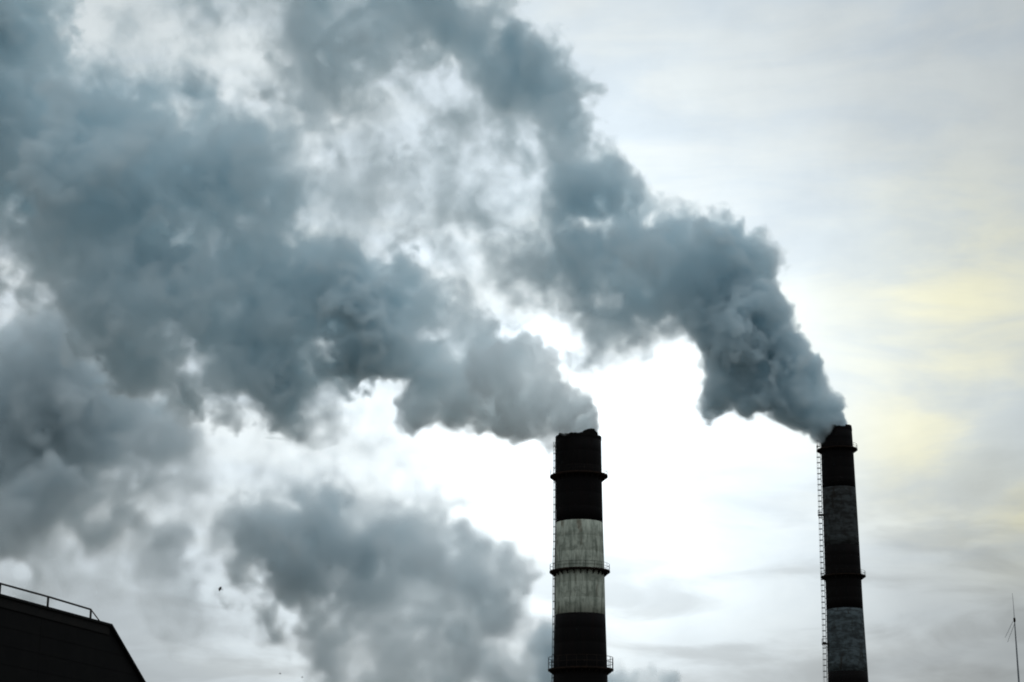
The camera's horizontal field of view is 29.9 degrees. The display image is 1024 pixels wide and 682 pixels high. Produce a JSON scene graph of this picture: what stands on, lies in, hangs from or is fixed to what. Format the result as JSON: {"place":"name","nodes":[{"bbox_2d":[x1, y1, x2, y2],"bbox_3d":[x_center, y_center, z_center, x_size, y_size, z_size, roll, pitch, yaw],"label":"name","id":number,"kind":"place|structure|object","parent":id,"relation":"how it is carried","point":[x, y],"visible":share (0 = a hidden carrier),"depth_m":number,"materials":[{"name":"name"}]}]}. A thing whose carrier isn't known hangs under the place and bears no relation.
{"place":"outdoors","nodes":[
{"label":"outdoors","id":0,"kind":"place"},
{"bbox_2d":[0,583,145,681],"bbox_3d":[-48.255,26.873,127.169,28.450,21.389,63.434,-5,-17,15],"label":"factory hall","id":1,"kind":"structure","parent":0,"point":[41,643],"depth_m":134.89,"materials":[{"name":"metal"}]},
{"bbox_2d":[0,0,1023,681],"label":"sky","id":2,"kind":"structure","parent":0,"point":[305,306],"materials":[{"name":"grey"}]},
{"label":"ground","id":3,"kind":"structure","parent":0,"visible":0},
{"bbox_2d":[548,427,613,681],"bbox_3d":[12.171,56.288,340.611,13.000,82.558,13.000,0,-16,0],"label":"chimney","id":4,"kind":"object","parent":3,"relation":"on","point":[579,572],"visible":1,"depth_m":341.90,"materials":[{"name":"black concrete"}]},
{"bbox_2d":[816,424,868,681],"bbox_3d":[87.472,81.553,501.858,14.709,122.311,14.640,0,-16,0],"label":"chimney","id":5,"kind":"object","parent":3,"relation":"on","point":[843,576],"visible":1,"depth_m":505.02,"materials":[{"name":"black concrete"}]},
{"bbox_2d":[1005,593,1019,681],"bbox_3d":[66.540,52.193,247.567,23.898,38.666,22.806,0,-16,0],"label":"radio mast","id":6,"kind":"object","parent":3,"relation":"on","point":[1014,619],"visible":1,"depth_m":248.78,"materials":[{"name":"metal"}]}
]}

